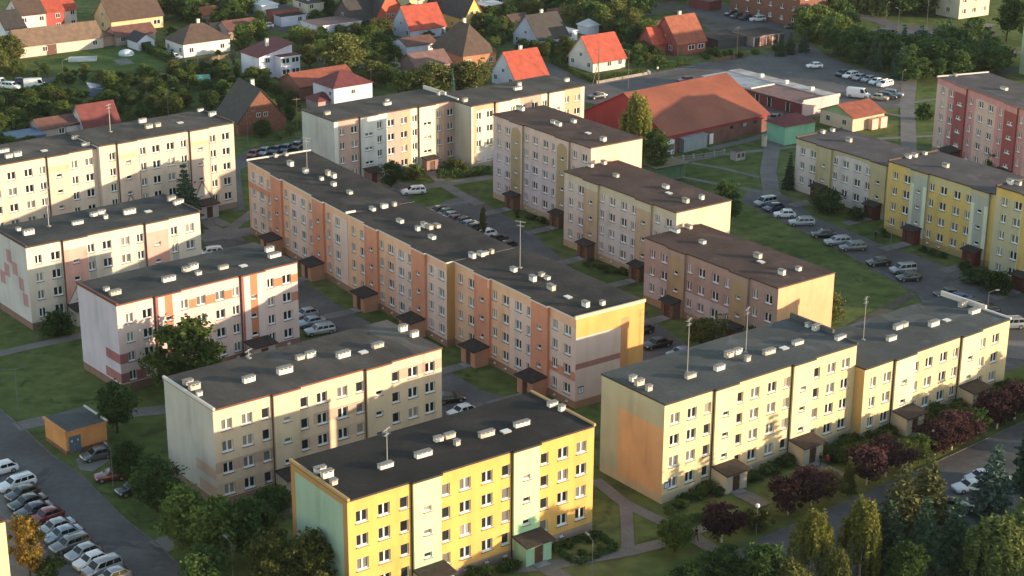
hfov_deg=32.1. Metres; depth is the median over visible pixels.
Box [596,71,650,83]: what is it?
garden wall
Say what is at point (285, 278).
window
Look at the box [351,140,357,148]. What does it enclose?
window
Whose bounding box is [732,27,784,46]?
garage row
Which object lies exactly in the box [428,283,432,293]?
window
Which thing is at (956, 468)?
road
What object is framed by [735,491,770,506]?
path
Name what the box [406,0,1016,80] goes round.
woodland
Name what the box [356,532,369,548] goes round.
window
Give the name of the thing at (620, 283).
path
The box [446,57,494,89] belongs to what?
tree
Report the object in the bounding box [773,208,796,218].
parked car
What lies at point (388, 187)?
path
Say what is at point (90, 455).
parked car
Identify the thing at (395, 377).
window
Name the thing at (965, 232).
window
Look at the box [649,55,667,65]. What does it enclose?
shrub
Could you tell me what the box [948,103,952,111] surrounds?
window
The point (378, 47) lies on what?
tree
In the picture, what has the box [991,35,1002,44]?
tree
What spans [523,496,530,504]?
window
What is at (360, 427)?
window
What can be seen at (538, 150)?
apartment block
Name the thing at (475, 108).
apartment block
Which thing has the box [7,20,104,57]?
barn
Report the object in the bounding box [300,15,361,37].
outbuilding
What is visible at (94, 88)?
garden shed
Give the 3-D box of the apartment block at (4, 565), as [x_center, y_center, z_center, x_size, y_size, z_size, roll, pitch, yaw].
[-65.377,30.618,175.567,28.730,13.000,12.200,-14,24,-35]
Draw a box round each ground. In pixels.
[0,0,1023,575]
[642,0,682,15]
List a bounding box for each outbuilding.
[105,22,156,45]
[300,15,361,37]
[398,48,451,71]
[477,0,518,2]
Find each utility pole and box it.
[293,98,298,132]
[592,49,599,84]
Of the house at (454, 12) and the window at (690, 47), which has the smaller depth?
the window at (690, 47)
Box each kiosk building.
[765,112,818,145]
[818,98,887,131]
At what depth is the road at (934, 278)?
289.44 m
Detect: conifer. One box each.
[175,164,204,227]
[230,49,235,64]
[392,57,400,78]
[450,68,455,91]
[774,33,785,56]
[781,152,795,190]
[785,32,796,54]
[796,30,810,52]
[852,495,913,575]
[877,462,922,541]
[907,497,946,575]
[910,453,952,531]
[935,497,972,575]
[956,519,989,575]
[965,444,1018,520]
[1011,424,1023,497]
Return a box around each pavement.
[0,481,37,575]
[76,457,109,470]
[1006,340,1023,358]
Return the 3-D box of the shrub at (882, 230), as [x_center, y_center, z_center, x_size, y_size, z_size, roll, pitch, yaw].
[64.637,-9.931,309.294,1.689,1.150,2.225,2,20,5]
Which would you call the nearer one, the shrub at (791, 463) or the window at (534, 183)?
the shrub at (791, 463)
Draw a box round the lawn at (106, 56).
[36,45,166,71]
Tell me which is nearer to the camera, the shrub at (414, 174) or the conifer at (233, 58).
the shrub at (414, 174)
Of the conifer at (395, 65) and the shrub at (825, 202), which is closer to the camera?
the shrub at (825, 202)
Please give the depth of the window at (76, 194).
302.44 m
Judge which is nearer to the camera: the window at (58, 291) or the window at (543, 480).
the window at (543, 480)
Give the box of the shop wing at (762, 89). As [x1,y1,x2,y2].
[701,68,840,115]
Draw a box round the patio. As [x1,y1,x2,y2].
[113,58,134,64]
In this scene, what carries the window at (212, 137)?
in the apartment block at (144, 157)
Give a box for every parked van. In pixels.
[23,77,44,87]
[846,86,870,98]
[879,28,898,33]
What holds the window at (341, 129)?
in the apartment block at (367, 138)
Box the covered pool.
[118,49,133,55]
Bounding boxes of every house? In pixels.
[0,9,27,35]
[4,0,46,27]
[40,0,64,25]
[60,0,77,23]
[93,0,164,30]
[163,18,231,57]
[194,5,217,23]
[216,78,287,135]
[238,36,293,77]
[292,0,324,19]
[311,70,374,103]
[332,0,372,25]
[370,0,400,23]
[391,0,447,37]
[398,0,427,5]
[427,0,442,6]
[431,17,497,66]
[439,0,482,30]
[490,45,549,83]
[512,9,569,45]
[567,31,627,72]
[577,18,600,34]
[658,10,707,55]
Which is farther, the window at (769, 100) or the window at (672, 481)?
the window at (769, 100)
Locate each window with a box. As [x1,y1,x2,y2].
[7,171,16,180]
[8,187,17,197]
[10,203,19,212]
[24,168,33,177]
[25,184,34,193]
[27,200,35,209]
[35,254,42,265]
[36,272,44,282]
[38,290,45,300]
[39,166,45,175]
[39,307,45,317]
[41,182,46,190]
[42,198,48,206]
[51,251,60,261]
[52,268,62,279]
[54,286,63,296]
[55,303,64,312]
[58,127,64,133]
[71,160,77,169]
[72,176,78,184]
[73,258,80,263]
[74,191,80,200]
[85,157,93,166]
[86,173,94,182]
[87,188,95,197]
[88,243,95,253]
[89,261,96,271]
[102,240,111,250]
[104,257,113,268]
[109,152,115,161]
[110,168,116,176]
[111,183,117,192]
[121,236,129,246]
[122,253,131,264]
[126,312,133,324]
[127,332,135,343]
[128,350,136,362]
[130,369,137,381]
[137,233,143,243]
[138,250,145,260]
[140,147,145,155]
[141,162,147,171]
[142,178,148,186]
[142,308,152,319]
[144,327,154,338]
[145,346,153,355]
[146,366,156,376]
[152,144,160,153]
[153,19,160,24]
[153,160,161,168]
[154,175,161,184]
[155,190,161,195]
[156,258,162,263]
[166,142,174,150]
[166,316,173,321]
[167,157,174,166]
[168,172,175,181]
[169,187,175,195]
[171,226,177,236]
[172,243,178,253]
[181,140,186,148]
[181,299,188,310]
[182,155,187,163]
[185,223,194,233]
[186,240,195,249]
[196,295,206,306]
[197,313,205,323]
[210,134,215,143]
[211,149,216,158]
[211,165,217,173]
[212,179,217,187]
[215,290,224,301]
[216,308,225,320]
[217,327,226,338]
[218,345,227,357]
[221,418,232,432]
[222,132,229,141]
[222,439,234,453]
[223,147,229,155]
[223,162,230,170]
[223,461,235,474]
[224,177,231,185]
[224,482,235,496]
[225,192,231,200]
[232,286,239,297]
[233,305,240,316]
[234,323,240,334]
[235,341,241,352]
[241,412,253,426]
[242,433,254,447]
[243,455,255,469]
[244,476,256,490]
[261,407,270,420]
[262,428,271,441]
[263,450,272,463]
[264,471,273,484]
[267,278,274,288]
[268,296,275,307]
[269,314,275,325]
[282,58,289,63]
[282,69,289,74]
[282,274,291,285]
[283,292,292,303]
[284,310,292,321]
[284,328,293,339]
[284,416,291,423]
[284,437,292,444]
[291,56,298,62]
[291,194,295,203]
[292,67,299,71]
[292,226,296,235]
[300,199,304,208]
[300,396,308,409]
[301,215,305,224]
[301,417,309,430]
[302,231,305,241]
[302,247,306,257]
[302,438,310,451]
[317,391,327,404]
[317,412,328,425]
[318,433,329,446]
[334,217,339,227]
[335,234,339,244]
[335,251,340,261]
[336,267,340,277]
[337,385,348,399]
[338,406,348,420]
[338,427,349,440]
[340,128,344,135]
[340,142,345,150]
[341,156,345,164]
[351,125,357,133]
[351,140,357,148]
[351,243,355,253]
[352,154,358,162]
[355,508,368,524]
[356,381,363,393]
[356,402,364,414]
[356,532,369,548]
[357,422,364,435]
[357,556,369,572]
[359,230,363,240]
[359,247,364,258]
[360,265,364,274]
[365,132,373,136]
[365,146,373,151]
[366,160,373,165]
[376,390,383,396]
[376,411,383,417]
[377,121,382,129]
[378,135,382,143]
[378,149,382,157]
[378,502,390,517]
[378,525,391,541]
[379,549,391,565]
[380,258,383,267]
[387,262,392,272]
[388,119,394,127]
[388,133,394,141]
[388,147,394,155]
[388,244,392,255]
[388,279,393,290]
[388,296,393,307]
[392,371,399,383]
[392,391,400,404]
[392,412,400,424]
[398,249,403,260]
[398,267,403,278]
[398,302,404,312]
[399,285,403,295]
[399,496,409,510]
[400,519,409,534]
[400,543,409,557]
[401,116,406,124]
[401,131,407,138]
[401,144,407,152]
[401,158,407,166]
[401,566,408,575]
[408,366,418,379]
[408,386,418,399]
[408,407,418,419]
[412,115,416,122]
[413,129,416,136]
[413,143,417,150]
[423,505,432,513]
[424,121,431,126]
[424,135,431,139]
[424,149,431,153]
[424,528,432,536]
[424,552,432,559]
[425,361,435,374]
[425,381,435,394]
[425,402,435,414]
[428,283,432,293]
[429,265,432,275]
[429,300,433,311]
[429,319,433,329]
[437,110,441,118]
[437,124,441,131]
[437,138,440,145]
[438,269,443,281]
[438,288,443,299]
[438,306,444,317]
[438,323,444,334]
[441,483,450,497]
[442,506,450,521]
[442,529,451,544]
[442,552,451,564]
[447,108,453,116]
[447,122,452,130]
[447,149,453,157]
[448,136,453,143]
[458,274,462,284]
[458,292,462,302]
[458,310,462,320]
[458,328,462,338]
[459,500,471,515]
[460,476,471,492]
[460,523,471,538]
[460,545,471,560]
[467,278,473,290]
[468,297,473,308]
[468,315,473,326]
[476,112,481,120]
[477,126,481,133]
[477,140,480,147]
[481,515,493,530]
[481,538,493,553]
[482,470,493,485]
[482,493,493,508]
[487,110,492,118]
[487,124,492,131]
[487,138,492,145]
[491,290,496,301]
[491,308,496,319]
[491,345,496,356]
[492,327,496,338]
[501,313,508,325]
[501,332,508,344]
[501,350,507,362]
[501,464,510,478]
[501,487,510,501]
[501,510,510,524]
[501,532,510,546]
[502,295,508,307]
[504,156,509,165]
[505,127,509,135]
[505,142,509,150]
[505,171,509,179]
[514,301,521,313]
[514,320,521,332]
[514,339,520,350]
[514,357,520,369]
[523,474,531,481]
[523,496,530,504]
[523,519,530,526]
[525,345,530,355]
[526,307,530,318]
[526,326,530,337]
[531,196,536,205]
[532,151,537,160]
[532,166,536,175]
[532,181,536,190]
[533,136,537,145]
[540,452,548,466]
[540,475,548,489]
[540,497,548,511]
[540,519,548,531]
[541,200,546,209]
[542,140,547,149]
[542,155,547,164]
[542,170,547,179]
[542,185,546,194]
[551,338,556,350]
[551,357,556,369]
[551,376,556,388]
[552,319,557,330]
[556,513,567,527]
[557,469,568,483]
[557,491,568,505]
[558,446,568,461]
[562,363,569,375]
[562,382,569,394]
[563,324,570,337]
[563,344,570,356]
[565,96,568,103]
[568,182,572,191]
[568,198,572,206]
[574,94,579,101]
[574,107,579,114]
[575,463,586,477]
[575,485,586,499]
[575,507,585,521]
[576,440,586,455]
[577,185,583,195]
[577,201,582,210]
[577,217,582,226]
[581,154,586,163]
[599,194,603,203]
[599,210,603,219]
[599,226,603,235]
[607,245,613,255]
[608,213,614,223]
[608,230,613,239]
[609,197,614,207]
[619,250,625,260]
[620,201,626,211]
[620,218,626,227]
[620,234,625,244]
[630,238,634,247]
[631,206,635,215]
[631,222,634,231]
[648,283,653,293]
[649,267,653,276]
[650,249,654,259]
[654,214,659,224]
[659,288,665,296]
[660,254,667,264]
[660,270,666,281]
[664,218,671,227]
[668,455,678,468]
[668,476,677,489]
[669,434,679,447]
[670,412,680,426]
[685,281,691,291]
[685,298,690,308]
[685,470,694,483]
[686,264,691,274]
[686,428,695,441]
[686,449,694,462]
[687,407,697,420]
[688,44,694,49]
[696,303,702,313]
[697,268,704,279]
[697,285,703,296]
[701,465,708,478]
[702,444,709,457]
[703,423,710,436]
[704,402,711,415]
[710,291,717,302]
[710,308,716,318]
[711,273,718,284]
[721,453,727,459]
[722,432,728,438]
[723,296,728,306]
[723,411,729,417]
[724,278,729,288]
[735,433,741,446]
[736,413,742,425]
[737,392,743,404]
[747,449,756,462]
[748,428,757,441]
[749,407,758,420]
[751,307,756,317]
[751,386,759,399]
[752,289,757,299]
[755,94,759,101]
[763,312,770,323]
[764,294,771,305]
[764,443,773,456]
[765,422,774,435]
[766,402,775,415]
[767,97,771,106]
[767,381,776,394]
[779,438,786,450]
[781,418,787,430]
[782,397,788,410]
[783,377,790,389]
[785,102,789,111]
[798,426,803,433]
[799,406,804,412]
[800,147,804,155]
[800,386,806,392]
[809,150,815,159]
[809,165,814,173]
[811,408,817,420]
[812,388,818,399]
[814,367,820,379]
[823,422,831,435]
[824,403,832,415]
[825,382,834,395]
[827,362,835,375]
[832,157,837,165]
[832,172,836,180]
[837,418,845,430]
[838,398,846,410]
[840,378,848,390]
[841,175,847,183]
[841,189,846,197]
[841,358,849,370]
[842,160,848,169]
[852,193,858,202]
[853,179,859,187]
[854,164,860,173]
[864,182,868,190]
[865,167,869,175]
[867,416,873,428]
[868,396,874,408]
[870,377,876,388]
[880,411,887,423]
[881,391,889,403]
[883,371,891,384]
[889,217,893,226]
[890,202,895,211]
[891,187,896,195]
[892,171,897,180]
[900,205,907,215]
[902,190,908,199]
[903,175,910,184]
[912,381,916,392]
[914,362,919,373]
[921,395,928,407]
[923,376,930,388]
[924,229,929,238]
[925,357,932,369]
[926,214,931,223]
[927,198,932,207]
[929,183,934,192]
[936,218,943,227]
[936,233,942,243]
[936,390,943,401]
[938,202,945,211]
[938,371,945,383]
[939,186,946,196]
[939,351,947,363]
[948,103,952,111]
[948,238,955,247]
[949,386,954,397]
[950,222,957,232]
[951,206,958,216]
[951,367,956,378]
[952,191,960,200]
[953,347,958,359]
[962,226,967,235]
[963,210,969,219]
[965,194,970,203]
[974,142,978,150]
[975,128,980,136]
[976,115,981,123]
[978,101,982,109]
[978,357,983,368]
[980,338,985,349]
[984,146,988,154]
[985,133,990,140]
[986,118,991,126]
[987,105,992,113]
[988,371,995,382]
[990,352,997,363]
[992,333,999,345]
[994,263,1000,270]
[996,247,1001,256]
[997,230,1003,240]
[999,214,1005,223]
[1001,197,1006,207]
[1008,251,1016,261]
[1008,267,1014,276]
[1009,234,1017,244]
[1012,218,1019,228]
[1013,201,1021,211]
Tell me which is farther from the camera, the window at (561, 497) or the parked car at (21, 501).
the parked car at (21, 501)
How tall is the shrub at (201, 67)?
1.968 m
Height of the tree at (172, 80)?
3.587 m
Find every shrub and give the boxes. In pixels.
[30,69,40,76]
[31,554,66,575]
[36,307,77,338]
[76,89,89,97]
[103,85,118,90]
[114,85,128,93]
[116,80,130,89]
[127,90,144,99]
[133,107,152,117]
[157,44,167,49]
[162,26,177,33]
[169,85,179,92]
[192,17,207,23]
[197,64,205,71]
[198,60,209,67]
[233,38,250,49]
[252,482,291,516]
[274,134,282,140]
[277,0,287,4]
[285,100,300,107]
[292,120,301,126]
[357,22,367,29]
[402,169,412,178]
[404,163,423,174]
[409,169,422,179]
[423,31,435,35]
[442,157,457,168]
[448,159,465,167]
[464,565,487,575]
[481,563,494,574]
[495,560,508,574]
[500,557,521,572]
[513,558,522,567]
[539,217,547,222]
[559,52,568,61]
[563,540,575,548]
[577,548,587,555]
[582,261,591,266]
[585,535,595,542]
[594,542,605,550]
[603,268,610,273]
[617,266,628,273]
[624,37,637,46]
[626,53,638,62]
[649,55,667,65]
[669,499,689,508]
[675,492,689,500]
[688,484,710,500]
[689,491,696,501]
[696,480,718,493]
[701,53,710,58]
[704,48,713,53]
[711,50,721,56]
[711,486,724,497]
[736,507,776,530]
[747,470,764,482]
[747,473,754,481]
[750,49,760,54]
[751,470,765,477]
[757,461,785,474]
[771,463,781,474]
[774,457,790,468]
[780,452,796,462]
[784,456,795,466]
[806,186,847,214]
[822,447,843,461]
[829,443,839,449]
[839,434,852,445]
[839,438,861,445]
[844,442,860,453]
[846,206,867,220]
[848,431,864,441]
[864,428,887,439]
[878,423,898,434]
[879,228,887,233]
[884,429,895,437]
[914,102,934,119]
[916,246,927,252]
[924,408,935,421]
[925,400,951,416]
[926,248,937,255]
[930,407,943,416]
[937,251,948,258]
[949,401,969,408]
[950,405,962,411]
[951,397,967,407]
[955,265,993,286]
[957,259,971,270]
[969,402,996,421]
[979,270,1015,295]
[989,384,1000,393]
[993,381,1003,389]
[996,378,1012,384]
[1015,377,1023,384]
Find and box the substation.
[42,405,107,454]
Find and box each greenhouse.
[68,56,96,61]
[196,74,210,79]
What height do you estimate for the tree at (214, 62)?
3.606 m
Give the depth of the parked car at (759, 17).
487.30 m
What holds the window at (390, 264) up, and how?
in the apartment block at (402, 258)
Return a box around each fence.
[185,52,237,62]
[671,149,724,159]
[714,52,747,61]
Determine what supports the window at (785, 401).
in the apartment block at (726, 413)
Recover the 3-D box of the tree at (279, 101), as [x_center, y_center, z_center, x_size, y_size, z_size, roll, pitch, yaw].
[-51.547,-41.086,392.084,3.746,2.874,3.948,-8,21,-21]
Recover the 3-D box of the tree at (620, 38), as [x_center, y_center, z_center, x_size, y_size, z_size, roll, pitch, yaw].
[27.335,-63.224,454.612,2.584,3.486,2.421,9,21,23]
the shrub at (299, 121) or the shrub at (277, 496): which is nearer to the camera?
the shrub at (277, 496)
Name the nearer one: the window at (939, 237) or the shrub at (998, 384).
the shrub at (998, 384)
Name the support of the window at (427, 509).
in the apartment block at (455, 494)
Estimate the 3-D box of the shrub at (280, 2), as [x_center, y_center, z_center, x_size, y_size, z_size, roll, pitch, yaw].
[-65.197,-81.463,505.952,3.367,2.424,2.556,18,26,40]
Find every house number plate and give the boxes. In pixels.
[578,385,583,393]
[664,481,668,488]
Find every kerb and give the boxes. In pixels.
[0,409,179,564]
[237,134,300,151]
[472,194,689,346]
[548,52,774,85]
[735,421,1023,551]
[741,201,918,302]
[777,190,1023,294]
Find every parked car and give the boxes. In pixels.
[0,458,19,474]
[0,470,36,492]
[1,80,20,89]
[4,483,40,501]
[7,492,48,511]
[9,77,23,83]
[13,499,54,517]
[31,505,64,525]
[38,516,76,535]
[44,523,84,544]
[48,530,91,555]
[64,541,102,562]
[72,548,107,570]
[80,444,112,462]
[81,552,123,575]
[94,466,127,483]
[98,564,132,575]
[114,479,146,497]
[171,52,182,59]
[202,245,222,253]
[246,148,259,157]
[258,146,269,155]
[265,22,273,27]
[268,144,280,153]
[278,143,291,152]
[290,140,302,150]
[299,306,319,319]
[299,314,326,328]
[304,321,336,336]
[401,184,426,195]
[431,205,450,211]
[437,207,456,214]
[442,390,465,404]
[443,210,460,216]
[446,402,474,414]
[448,213,463,219]
[455,215,472,222]
[461,219,479,224]
[466,222,480,230]
[479,227,497,235]
[490,233,508,240]
[501,239,517,246]
[588,91,607,99]
[643,335,672,350]
[644,322,654,333]
[666,345,687,353]
[677,75,693,81]
[724,10,736,16]
[730,12,742,18]
[738,14,752,20]
[749,14,765,21]
[753,194,777,206]
[762,201,784,212]
[768,113,780,118]
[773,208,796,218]
[784,23,795,28]
[788,216,815,226]
[806,61,822,68]
[810,228,837,238]
[823,234,851,245]
[835,69,848,76]
[838,240,867,251]
[842,70,858,78]
[852,73,865,80]
[860,74,875,82]
[866,255,891,266]
[868,77,882,84]
[871,93,888,100]
[876,78,893,87]
[878,90,897,99]
[884,88,903,96]
[889,261,917,274]
[896,270,922,282]
[914,29,931,34]
[933,286,963,296]
[946,495,974,514]
[951,477,980,494]
[952,291,973,298]
[964,468,987,478]
[968,297,985,303]
[985,303,1000,312]
[1008,315,1023,329]
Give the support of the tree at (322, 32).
on the ground at (52, 380)
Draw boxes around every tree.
[0,33,26,59]
[0,49,13,74]
[0,95,5,107]
[0,120,11,131]
[0,135,5,143]
[1,106,28,127]
[1,116,16,127]
[1,135,17,143]
[4,99,30,110]
[5,66,18,75]
[6,513,50,575]
[10,59,21,66]
[13,63,26,72]
[14,115,23,128]
[15,122,30,129]
[19,89,40,99]
[19,109,33,117]
[24,117,33,127]
[24,135,36,139]
[25,97,45,115]
[35,99,54,116]
[39,62,49,70]
[39,85,56,100]
[43,65,49,76]
[48,89,68,106]
[50,100,73,115]
[55,72,65,82]
[55,108,72,114]
[61,66,68,72]
[62,71,76,86]
[64,87,76,97]
[71,98,84,104]
[77,63,90,73]
[78,73,87,80]
[87,97,98,102]
[90,73,102,82]
[92,378,142,432]
[95,97,106,101]
[96,68,106,73]
[97,73,116,86]
[98,89,113,98]
[101,70,121,84]
[104,438,144,478]
[105,91,118,105]
[115,70,126,82]
[115,103,123,114]
[117,94,130,107]
[119,88,127,94]
[123,71,135,85]
[127,451,189,512]
[128,96,136,106]
[133,63,150,77]
[135,86,145,96]
[137,311,225,392]
[139,66,162,80]
[141,77,151,87]
[143,80,153,93]
[143,95,161,112]
[147,78,168,93]
[150,102,161,113]
[151,86,169,100]
[153,479,213,554]
[154,93,180,114]
[157,0,172,16]
[162,59,184,75]
[165,76,179,90]
[167,0,186,19]
[167,91,178,97]
[172,68,186,83]
[174,97,183,109]
[177,88,188,99]
[177,543,239,575]
[179,0,201,22]
[180,62,197,78]
[180,494,264,557]
[181,61,201,74]
[181,94,195,105]
[186,74,199,87]
[187,0,210,11]
[197,0,220,5]
[198,78,213,89]
[199,89,222,109]
[203,67,216,78]
[209,10,229,21]
[211,84,223,96]
[212,58,219,68]
[214,494,285,560]
[215,61,229,68]
[215,63,231,79]
[216,0,247,19]
[216,79,229,96]
[222,83,232,95]
[225,76,236,84]
[230,10,247,19]
[231,22,256,41]
[232,63,241,78]
[235,0,259,15]
[238,526,298,575]
[240,69,260,85]
[243,66,262,77]
[249,19,265,28]
[251,20,268,42]
[251,119,271,138]
[252,10,270,22]
[255,74,273,90]
[257,68,271,80]
[264,82,282,96]
[266,93,274,98]
[272,95,284,106]
[282,24,309,48]
[282,525,337,575]
[283,89,295,101]
[283,105,295,122]
[284,124,296,134]
[294,44,323,66]
[298,29,324,46]
[307,9,322,18]
[307,33,369,68]
[310,38,326,58]
[315,25,329,35]
[316,29,325,39]
[320,0,337,12]
[320,9,330,16]
[324,31,341,38]
[327,7,335,14]
[337,25,351,34]
[345,22,362,36]
[355,37,374,49]
[358,24,383,42]
[358,44,374,67]
[359,59,383,85]
[369,17,394,34]
[369,32,396,51]
[372,41,389,56]
[374,63,394,87]
[375,56,387,64]
[376,159,404,186]
[383,61,393,69]
[385,70,418,92]
[389,45,402,57]
[405,61,460,91]
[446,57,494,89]
[479,206,486,232]
[512,38,531,49]
[528,39,539,46]
[529,42,544,57]
[542,41,552,55]
[545,38,557,52]
[556,35,572,49]
[559,38,575,52]
[617,34,624,43]
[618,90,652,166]
[622,44,629,50]
[624,49,634,58]
[631,43,648,54]
[631,55,645,66]
[632,26,641,39]
[634,40,648,48]
[640,52,652,60]
[641,127,673,169]
[646,45,657,53]
[652,48,665,57]
[654,513,698,551]
[664,552,708,575]
[685,313,730,343]
[698,542,747,575]
[699,496,754,542]
[712,177,742,219]
[727,541,792,575]
[763,473,813,515]
[770,553,815,575]
[786,508,836,575]
[790,464,844,506]
[818,547,852,575]
[820,466,851,500]
[831,291,845,322]
[836,493,883,575]
[839,456,857,495]
[844,442,891,484]
[862,432,921,476]
[884,539,934,575]
[895,438,921,468]
[906,432,938,463]
[911,416,964,454]
[929,409,976,449]
[953,409,993,443]
[959,510,1023,575]
[960,407,993,437]
[974,388,1023,428]
[979,26,995,39]
[984,153,994,166]
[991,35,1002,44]
[992,0,1022,41]
[998,377,1023,419]
[1002,497,1023,573]
[1012,2,1023,35]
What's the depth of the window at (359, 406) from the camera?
217.94 m
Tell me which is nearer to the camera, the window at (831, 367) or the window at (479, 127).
the window at (831, 367)
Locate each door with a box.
[46,44,56,54]
[68,436,75,452]
[75,434,81,451]
[678,46,683,55]
[709,133,713,143]
[754,38,758,46]
[760,37,765,45]
[767,36,771,44]
[773,35,777,43]
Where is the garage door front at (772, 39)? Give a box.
[753,34,783,46]
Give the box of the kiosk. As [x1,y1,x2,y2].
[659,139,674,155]
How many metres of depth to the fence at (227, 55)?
437.90 m
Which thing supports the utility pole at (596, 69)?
on the ground at (52, 380)
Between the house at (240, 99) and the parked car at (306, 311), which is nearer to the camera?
the parked car at (306, 311)
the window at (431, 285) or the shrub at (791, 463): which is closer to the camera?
the shrub at (791, 463)
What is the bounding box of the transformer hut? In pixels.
[729,148,746,160]
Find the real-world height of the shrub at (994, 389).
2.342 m
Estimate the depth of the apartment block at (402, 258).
265.63 m
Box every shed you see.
[1,127,46,139]
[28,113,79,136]
[64,121,79,131]
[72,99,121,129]
[86,82,104,96]
[102,31,113,46]
[207,22,220,31]
[217,17,254,39]
[478,0,503,15]
[505,12,526,28]
[543,7,568,21]
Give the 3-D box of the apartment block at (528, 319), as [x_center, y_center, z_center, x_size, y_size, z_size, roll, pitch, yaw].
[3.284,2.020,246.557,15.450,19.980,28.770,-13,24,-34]
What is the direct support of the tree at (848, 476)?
on the ground at (52, 380)
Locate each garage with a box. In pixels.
[125,30,155,50]
[249,0,278,19]
[265,4,298,23]
[273,12,306,26]
[391,34,436,54]
[565,26,578,39]
[689,0,721,10]
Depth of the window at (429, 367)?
223.11 m
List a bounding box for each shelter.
[642,157,689,178]
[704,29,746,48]
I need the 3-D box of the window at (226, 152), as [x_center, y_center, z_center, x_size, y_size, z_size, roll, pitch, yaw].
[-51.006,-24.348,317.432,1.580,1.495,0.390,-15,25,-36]
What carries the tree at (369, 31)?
on the ground at (52, 380)
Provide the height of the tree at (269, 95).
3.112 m
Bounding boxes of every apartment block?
[0,132,100,225]
[0,188,201,329]
[0,515,9,575]
[68,104,236,219]
[76,242,299,389]
[162,320,441,502]
[246,137,413,291]
[289,390,595,575]
[301,85,458,183]
[346,201,513,346]
[446,75,584,168]
[454,221,645,408]
[492,105,642,229]
[563,159,731,282]
[599,306,858,503]
[643,223,835,337]
[731,0,827,24]
[794,127,921,219]
[834,290,1011,439]
[884,149,1023,267]
[932,71,1023,175]
[936,0,989,18]
[988,178,1023,293]
[1019,28,1023,74]
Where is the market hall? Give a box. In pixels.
[584,72,769,151]
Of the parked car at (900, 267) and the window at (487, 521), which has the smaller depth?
the window at (487, 521)
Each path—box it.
[0,333,80,355]
[13,404,165,430]
[150,535,181,551]
[201,219,236,238]
[201,227,253,241]
[203,211,249,232]
[208,218,232,226]
[278,507,291,516]
[323,309,356,318]
[379,183,396,190]
[397,175,492,191]
[423,171,446,181]
[426,200,474,208]
[431,172,453,178]
[433,182,484,204]
[442,363,465,374]
[479,208,506,214]
[484,394,516,403]
[513,539,668,572]
[523,227,552,234]
[536,563,570,575]
[557,257,580,264]
[593,478,667,523]
[608,279,631,286]
[619,503,634,552]
[644,316,665,324]
[677,527,717,551]
[683,145,795,161]
[683,177,759,191]
[690,162,760,177]
[693,525,707,533]
[705,133,766,149]
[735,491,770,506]
[760,111,782,195]
[788,200,811,206]
[816,463,843,476]
[841,219,868,224]
[850,291,918,324]
[877,135,932,139]
[878,243,906,250]
[886,113,910,117]
[895,98,935,105]
[900,79,916,149]
[935,67,1018,76]
[938,264,960,272]
[981,23,1020,53]
[987,291,1017,299]
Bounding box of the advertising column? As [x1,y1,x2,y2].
[761,134,767,146]
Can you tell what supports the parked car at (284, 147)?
on the road at (241, 162)
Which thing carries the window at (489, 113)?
in the apartment block at (475, 108)
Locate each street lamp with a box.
[1,365,26,410]
[103,441,113,489]
[223,535,232,575]
[585,532,592,575]
[755,503,759,534]
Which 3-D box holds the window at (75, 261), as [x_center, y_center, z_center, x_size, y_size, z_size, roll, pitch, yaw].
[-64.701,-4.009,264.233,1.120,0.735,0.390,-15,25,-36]
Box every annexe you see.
[303,91,330,107]
[679,132,708,152]
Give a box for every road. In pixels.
[0,76,54,88]
[0,410,182,575]
[201,237,598,436]
[233,138,302,211]
[272,25,329,66]
[388,182,417,197]
[441,194,684,360]
[544,43,902,119]
[652,1,727,27]
[680,4,792,48]
[702,422,1023,575]
[742,189,1023,371]
[851,8,995,30]
[873,26,934,36]
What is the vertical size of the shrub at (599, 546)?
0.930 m
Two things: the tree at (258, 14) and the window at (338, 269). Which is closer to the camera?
the window at (338, 269)
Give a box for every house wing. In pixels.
[273,52,300,77]
[277,64,352,101]
[638,25,667,53]
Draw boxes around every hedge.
[0,80,61,105]
[140,42,174,61]
[368,52,402,61]
[435,164,492,178]
[549,58,645,81]
[551,529,618,564]
[655,58,688,69]
[662,505,705,523]
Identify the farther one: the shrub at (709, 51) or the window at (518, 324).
the shrub at (709, 51)

